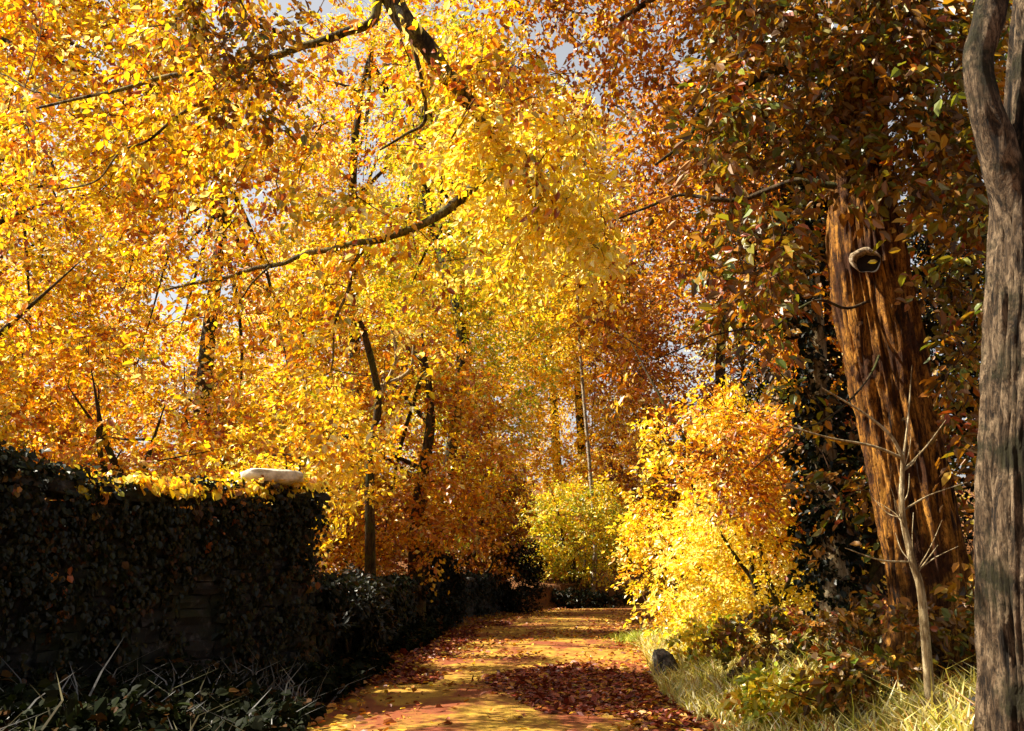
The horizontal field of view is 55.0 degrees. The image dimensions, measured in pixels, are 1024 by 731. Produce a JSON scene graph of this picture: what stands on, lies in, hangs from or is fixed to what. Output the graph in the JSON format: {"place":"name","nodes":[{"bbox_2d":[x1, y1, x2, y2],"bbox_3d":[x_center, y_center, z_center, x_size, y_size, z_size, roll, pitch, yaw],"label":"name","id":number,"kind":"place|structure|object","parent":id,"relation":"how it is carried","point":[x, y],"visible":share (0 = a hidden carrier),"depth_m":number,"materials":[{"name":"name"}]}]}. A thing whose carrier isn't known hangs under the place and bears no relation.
{"place":"outdoors","nodes":[
{"label":"outdoors","id":0,"kind":"place"},
{"bbox_2d":[0,0,1011,483],"label":"sky","id":1,"kind":"structure","parent":0,"point":[562,51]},
{"bbox_2d":[45,472,974,730],"bbox_3d":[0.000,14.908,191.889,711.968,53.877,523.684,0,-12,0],"label":"ground","id":2,"kind":"structure","parent":0,"point":[559,585],"depth_m":49.79,"materials":[{"name":"soil"}]},
{"bbox_2d":[0,300,61,461],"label":"hazel bush","id":3,"kind":"object","parent":2,"relation":"on","point":[13,357],"visible":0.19,"depth_m":20.90,"materials":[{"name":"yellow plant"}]},
{"bbox_2d":[0,260,80,451],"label":"hazel bush","id":4,"kind":"object","parent":2,"relation":"on","point":[25,308],"visible":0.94,"depth_m":14.52,"materials":[{"name":"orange plant"}]},
{"bbox_2d":[6,309,125,470],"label":"hazel bush","id":5,"kind":"object","parent":2,"relation":"on","point":[51,384],"visible":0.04,"depth_m":33.00,"materials":[{"name":"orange plant"}]},
{"bbox_2d":[0,3,197,460],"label":"beech tree","id":6,"kind":"object","parent":2,"relation":"on","point":[77,283],"visible":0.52,"depth_m":26.68,"materials":[{"name":"yellow plant"}]},
{"bbox_2d":[0,84,197,474],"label":"beech tree","id":7,"kind":"object","parent":2,"relation":"on","point":[56,258],"visible":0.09,"depth_m":43.10,"materials":[{"name":"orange plant"}]},
{"bbox_2d":[0,317,287,509],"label":"hazel bush","id":8,"kind":"object","parent":2,"relation":"on","point":[106,459],"visible":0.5,"depth_m":15.55,"materials":[{"name":"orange plant"}]},
{"bbox_2d":[0,0,289,269],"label":"beech tree","id":9,"kind":"object","parent":2,"relation":"on","point":[79,10],"visible":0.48,"depth_m":16.10,"materials":[{"name":"yellow plant"}]},
{"bbox_2d":[0,471,330,689],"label":"stone wall","id":10,"kind":"structure","parent":2,"relation":"on","point":[197,621],"depth_m":11.50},
{"bbox_2d":[0,439,122,502],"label":"ivy","id":11,"kind":"object","parent":10,"relation":"on","point":[27,458],"visible":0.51,"depth_m":10.31,"materials":[{"name":"green plant"}]},
{"bbox_2d":[2,470,321,622],"bbox_3d":[-4.182,2.143,11.916,0.931,1.765,4.710,-7,-14,30],"label":"bramble vine","id":12,"kind":"object","parent":10,"relation":"attached to","point":[16,493],"visible":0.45,"depth_m":10.71,"materials":[{"name":"green plant"}]},
{"bbox_2d":[0,449,330,690],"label":"ivy","id":13,"kind":"object","parent":10,"relation":"attached to","point":[26,584],"visible":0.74,"depth_m":11.20,"materials":[{"name":"green plant"}]},
{"bbox_2d":[73,464,332,505],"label":"creeper","id":14,"kind":"object","parent":10,"relation":"on","point":[164,485],"visible":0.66,"depth_m":11.97,"materials":[{"name":"yellow plant"}]},
{"bbox_2d":[240,468,303,485],"bbox_3d":[-3.236,1.513,13.278,0.852,0.209,0.533,6,-14,-28],"label":"cap stone","id":15,"kind":"object","parent":10,"relation":"on","point":[287,477],"visible":0.74,"depth_m":13.06,"materials":[{"name":"beige stone"}]},
{"bbox_2d":[0,639,371,730],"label":"dead grass","id":16,"kind":"structure","parent":2,"relation":"on","point":[269,688],"depth_m":10.01,"materials":[{"name":"beige plant"}]},
{"bbox_2d":[45,66,373,507],"bbox_3d":[-9.347,-1.976,31.057,9.970,17.248,10.054,0,-12,0],"label":"beech tree","id":17,"kind":"object","parent":2,"relation":"on","point":[207,327],"visible":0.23,"depth_m":29.98,"materials":[{"name":"yellow plant"}]},
{"bbox_2d":[0,612,452,730],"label":"ground ivy","id":18,"kind":"object","parent":2,"relation":"on","point":[111,709],"visible":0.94,"depth_m":9.45,"materials":[{"name":"plant"}]},
{"bbox_2d":[135,358,335,554],"bbox_3d":[-6.144,2.639,22.512,4.796,5.739,4.700,0,-12,0],"label":"hazel bush","id":19,"kind":"object","parent":2,"relation":"on","point":[185,396],"visible":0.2,"depth_m":22.41,"materials":[{"name":"yellow plant"}]},
{"bbox_2d":[176,363,350,556],"bbox_3d":[-9.514,4.504,37.897,7.260,9.067,6.572,0,-12,0],"label":"hazel bush","id":20,"kind":"object","parent":2,"relation":"on","point":[268,386],"depth_m":37.37,"materials":[{"name":"yellow plant"}]},
{"bbox_2d":[199,365,407,576],"bbox_3d":[-4.237,2.342,18.895,4.198,4.791,4.168,-6,-13,27],"label":"hazel bush","id":21,"kind":"object","parent":2,"relation":"on","point":[319,421],"visible":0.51,"depth_m":18.37,"materials":[{"name":"yellow plant"}]},
{"bbox_2d":[185,213,426,485],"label":"beech tree","id":22,"kind":"object","parent":2,"relation":"on","point":[265,318],"visible":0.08,"depth_m":57.73,"materials":[{"name":"yellow plant"}]},
{"bbox_2d":[314,560,402,665],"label":"holly bush","id":23,"kind":"object","parent":2,"relation":"on","point":[372,624],"visible":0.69,"depth_m":16.12,"materials":[{"name":"green plant"}]},
{"bbox_2d":[281,350,435,576],"bbox_3d":[-5.315,3.591,32.962,5.937,8.096,5.345,0,-12,0],"label":"hazel bush","id":24,"kind":"object","parent":2,"relation":"on","point":[395,509],"visible":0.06,"depth_m":32.35,"materials":[{"name":"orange plant"}]},
{"bbox_2d":[358,321,414,578],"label":"dead tree","id":25,"kind":"object","parent":2,"relation":"on","point":[370,553],"visible":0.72,"depth_m":23.38,"materials":[{"name":"brown wood"}]},
{"bbox_2d":[257,0,522,524],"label":"beech tree","id":26,"kind":"object","parent":2,"relation":"on","point":[369,61],"visible":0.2,"depth_m":46.62,"materials":[{"name":"yellow plant"}]},
{"bbox_2d":[261,311,541,622],"bbox_3d":[-3.396,2.915,28.317,8.507,9.218,7.347,0,-12,0],"label":"beech tree","id":27,"kind":"object","parent":2,"relation":"on","point":[419,524],"visible":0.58,"depth_m":27.36,"materials":[{"name":"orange plant"}]},
{"bbox_2d":[304,577,506,661],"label":"wall","id":28,"kind":"structure","parent":2,"relation":"on","point":[470,613],"depth_m":23.37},
{"bbox_2d":[308,564,510,661],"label":"ivy","id":29,"kind":"object","parent":28,"relation":"attached to","point":[402,598],"visible":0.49,"depth_m":22.80,"materials":[{"name":"green plant"}]},
{"bbox_2d":[403,548,475,629],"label":"holly bush","id":30,"kind":"object","parent":2,"relation":"on","point":[452,608],"visible":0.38,"depth_m":30.58,"materials":[{"name":"green plant"}]},
{"bbox_2d":[326,12,571,558],"bbox_3d":[-2.343,-3.142,38.416,9.541,24.312,9.212,0,-12,0],"label":"ash tree","id":31,"kind":"object","parent":2,"relation":"on","point":[458,317],"visible":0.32,"depth_m":37.11,"materials":[{"name":"yellow plant"}]},
{"bbox_2d":[404,436,533,558],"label":"hazel bush","id":32,"kind":"object","parent":2,"relation":"on","point":[529,489],"visible":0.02,"depth_m":52.45,"materials":[{"name":"orange plant"}]},
{"bbox_2d":[413,445,540,583],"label":"hazel bush","id":33,"kind":"object","parent":2,"relation":"on","point":[475,565],"visible":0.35,"depth_m":39.78,"materials":[{"name":"orange plant"}]},
{"bbox_2d":[378,147,598,465],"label":"beech tree","id":34,"kind":"object","parent":2,"relation":"on","point":[536,389],"visible":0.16,"depth_m":58.74,"materials":[{"name":"yellow plant"}]},
{"bbox_2d":[2,182,980,535],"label":"wood","id":35,"kind":"object","parent":2,"relation":"on","point":[676,330],"visible":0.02,"depth_m":72.58,"materials":[{"name":"orange plant"}]},
{"bbox_2d":[307,605,688,730],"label":"lane","id":36,"kind":"structure","parent":2,"relation":"on","point":[472,712],"depth_m":13.26,"materials":[{"name":"brown soil"}]},
{"bbox_2d":[305,607,711,730],"bbox_3d":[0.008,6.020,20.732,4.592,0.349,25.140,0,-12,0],"label":"fallen leaves","id":37,"kind":"object","parent":36,"relation":"on","point":[567,687],"visible":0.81,"depth_m":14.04,"materials":[{"name":"brown plant"}]},
{"bbox_2d":[0,0,1023,730],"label":"beech tree","id":38,"kind":"object","parent":2,"relation":"on","point":[998,478],"visible":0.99,"depth_m":10.91,"materials":[{"name":"yellow plant"}]},
{"bbox_2d":[479,536,553,613],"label":"holly bush","id":39,"kind":"object","parent":2,"relation":"on","point":[523,569],"visible":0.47,"depth_m":40.73,"materials":[{"name":"green plant"}]},
{"bbox_2d":[431,58,664,519],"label":"beech tree","id":40,"kind":"object","parent":2,"relation":"on","point":[579,107],"visible":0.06,"depth_m":74.56,"materials":[{"name":"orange plant"}]},
{"bbox_2d":[148,598,968,730],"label":"fallen leaves","id":41,"kind":"object","parent":2,"relation":"on","point":[637,623],"visible":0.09,"depth_m":27.95,"materials":[{"name":"brown plant"}]},
{"bbox_2d":[509,475,630,605],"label":"hazel bush","id":42,"kind":"object","parent":2,"relation":"on","point":[567,563],"visible":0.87,"depth_m":48.85,"materials":[{"name":"yellow plant"}]},
{"bbox_2d":[488,231,674,538],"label":"beech tree","id":43,"kind":"object","parent":2,"relation":"on","point":[578,444],"visible":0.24,"depth_m":61.48,"materials":[{"name":"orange plant"}]},
{"bbox_2d":[532,144,642,598],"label":"birch tree","id":44,"kind":"object","parent":2,"relation":"on","point":[583,343],"visible":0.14,"depth_m":51.95,"materials":[{"name":"yellow plant"}]},
{"bbox_2d":[550,584,637,608],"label":"box shrub","id":45,"kind":"object","parent":2,"relation":"on","point":[599,600],"visible":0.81,"depth_m":46.80,"materials":[{"name":"green plant"}]},
{"bbox_2d":[551,423,677,573],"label":"hazel bush","id":46,"kind":"object","parent":2,"relation":"on","point":[584,460],"visible":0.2,"depth_m":53.62,"materials":[{"name":"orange plant"}]},
{"bbox_2d":[603,623,675,644],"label":"grass tuft","id":47,"kind":"object","parent":2,"relation":"on","point":[633,637],"visible":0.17,"depth_m":23.24,"materials":[{"name":"yellow plant"}]},
{"bbox_2d":[652,648,678,681],"bbox_3d":[2.312,4.669,14.941,0.336,0.701,0.462,4,-13,-19],"label":"verge stone","id":48,"kind":"object","parent":2,"relation":"on","point":[664,657],"visible":0.56,"depth_m":14.82,"materials":[{"name":"grey stone"}]},
{"bbox_2d":[615,455,736,609],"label":"hazel bush","id":49,"kind":"object","parent":2,"relation":"on","point":[661,580],"visible":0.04,"depth_m":43.18,"materials":[{"name":"yellow plant"}]},
{"bbox_2d":[568,61,794,584],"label":"beech tree","id":50,"kind":"object","parent":2,"relation":"on","point":[654,337],"visible":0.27,"depth_m":44.22,"materials":[{"name":"orange plant"}]},
{"bbox_2d":[601,342,807,642],"bbox_3d":[4.548,2.955,21.355,5.078,7.568,4.701,-4,-13,17],"label":"hazel bush","id":51,"kind":"object","parent":2,"relation":"on","point":[638,552],"visible":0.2,"depth_m":20.84,"materials":[{"name":"yellow plant"}]},
{"bbox_2d":[664,612,757,672],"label":"undergrowth plant","id":52,"kind":"object","parent":2,"relation":"on","point":[691,654],"visible":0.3,"depth_m":14.88,"materials":[{"name":"green plant"}]},
{"bbox_2d":[432,0,1012,687],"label":"oak tree","id":53,"kind":"object","parent":2,"relation":"on","point":[872,62],"visible":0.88,"depth_m":10.41,"materials":[{"name":"orange plant"}]},
{"bbox_2d":[702,602,818,686],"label":"undergrowth plant","id":54,"kind":"object","parent":2,"relation":"on","point":[760,624],"visible":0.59,"depth_m":12.88,"materials":[{"name":"green plant"}]},
{"bbox_2d":[606,66,915,517],"bbox_3d":[4.336,-0.414,17.677,5.780,10.629,5.402,0,-12,0],"label":"copper beech","id":55,"kind":"object","parent":2,"relation":"on","point":[677,244],"visible":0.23,"depth_m":17.72,"materials":[{"name":"orange plant"}]},
{"bbox_2d":[641,445,887,656],"bbox_3d":[4.398,3.193,17.355,3.958,5.250,3.776,7,-14,-29],"label":"hazel bush","id":56,"kind":"object","parent":2,"relation":"on","point":[700,543],"visible":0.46,"depth_m":17.07,"materials":[{"name":"yellow plant"}]},
{"bbox_2d":[727,7,809,611],"bbox_3d":[5.485,-4.007,21.610,2.498,19.285,2.921,0,-12,0],"label":"ivy clad tree","id":57,"kind":"object","parent":2,"relation":"on","point":[775,397],"visible":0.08,"depth_m":19.78,"materials":[{"name":"green plant"}]},
{"bbox_2d":[715,659,829,730],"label":"undergrowth plant","id":58,"kind":"object","parent":2,"relation":"on","point":[757,678],"visible":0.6,"depth_m":9.85,"materials":[{"name":"green plant"}]},
{"bbox_2d":[666,270,884,638],"bbox_3d":[4.655,1.554,16.395,3.911,6.276,3.264,-6,-14,28],"label":"hazel bush","id":59,"kind":"object","parent":2,"relation":"on","point":[876,574],"visible":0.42,"depth_m":15.96,"materials":[{"name":"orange plant"}]},
{"bbox_2d":[620,607,976,730],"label":"grass","id":60,"kind":"structure","parent":2,"relation":"on","point":[706,689],"depth_m":9.21,"materials":[{"name":"plant"}]},
{"bbox_2d":[727,0,876,653],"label":"ivy clad tree","id":61,"kind":"object","parent":2,"relation":"on","point":[836,584],"visible":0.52,"depth_m":13.43,"materials":[{"name":"green plant"}]},
{"bbox_2d":[771,584,887,669],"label":"undergrowth plant","id":62,"kind":"object","parent":2,"relation":"on","point":[826,625],"visible":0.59,"depth_m":11.67,"materials":[{"name":"brown plant"}]},
{"bbox_2d":[717,81,954,621],"bbox_3d":[7.004,-0.246,20.968,4.757,13.114,4.811,11,-16,-41],"label":"yew tree","id":63,"kind":"object","parent":2,"relation":"on","point":[872,539],"visible":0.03,"depth_m":20.59,"materials":[{"name":"green plant"}]},
{"bbox_2d":[770,643,956,728],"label":"undergrowth plant","id":64,"kind":"object","parent":2,"relation":"on","point":[844,676],"visible":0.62,"depth_m":9.04,"materials":[{"name":"green plant"}]},
{"bbox_2d":[788,365,967,718],"bbox_3d":[3.208,1.507,8.447,1.768,3.144,0.363,1,-12,-6],"label":"sapling","id":65,"kind":"object","parent":2,"relation":"on","point":[927,662],"visible":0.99,"depth_m":8.43,"materials":[{"name":"brown plant"}]},
{"bbox_2d":[837,419,966,593],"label":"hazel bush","id":66,"kind":"object","parent":2,"relation":"on","point":[861,524],"depth_m":32.81,"materials":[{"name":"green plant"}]},
{"bbox_2d":[861,582,976,693],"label":"undergrowth plant","id":67,"kind":"object","parent":2,"relation":"on","point":[939,631],"visible":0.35,"depth_m":9.46,"materials":[{"name":"brown plant"}]},
{"bbox_2d":[900,7,1011,555],"bbox_3d":[9.600,-0.634,17.468,6.935,12.956,5.374,0,-12,0],"label":"yew tree","id":68,"kind":"object","parent":2,"relation":"on","point":[927,317],"visible":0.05,"depth_m":17.37,"materials":[{"name":"green plant"}]},
{"bbox_2d":[965,697,974,715],"bbox_3d":[3.759,2.769,7.796,0.279,0.262,0.320,-9,-15,37],"label":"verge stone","id":69,"kind":"object","parent":2,"relation":"on","point":[972,699],"visible":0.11,"depth_m":7.76,"materials":[{"name":"grey stone"}]},
{"bbox_2d":[945,55,1006,374],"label":"yew tree","id":70,"kind":"object","parent":2,"relation":"on","point":[971,285],"depth_m":22.79,"materials":[{"name":"green plant"}]}
]}

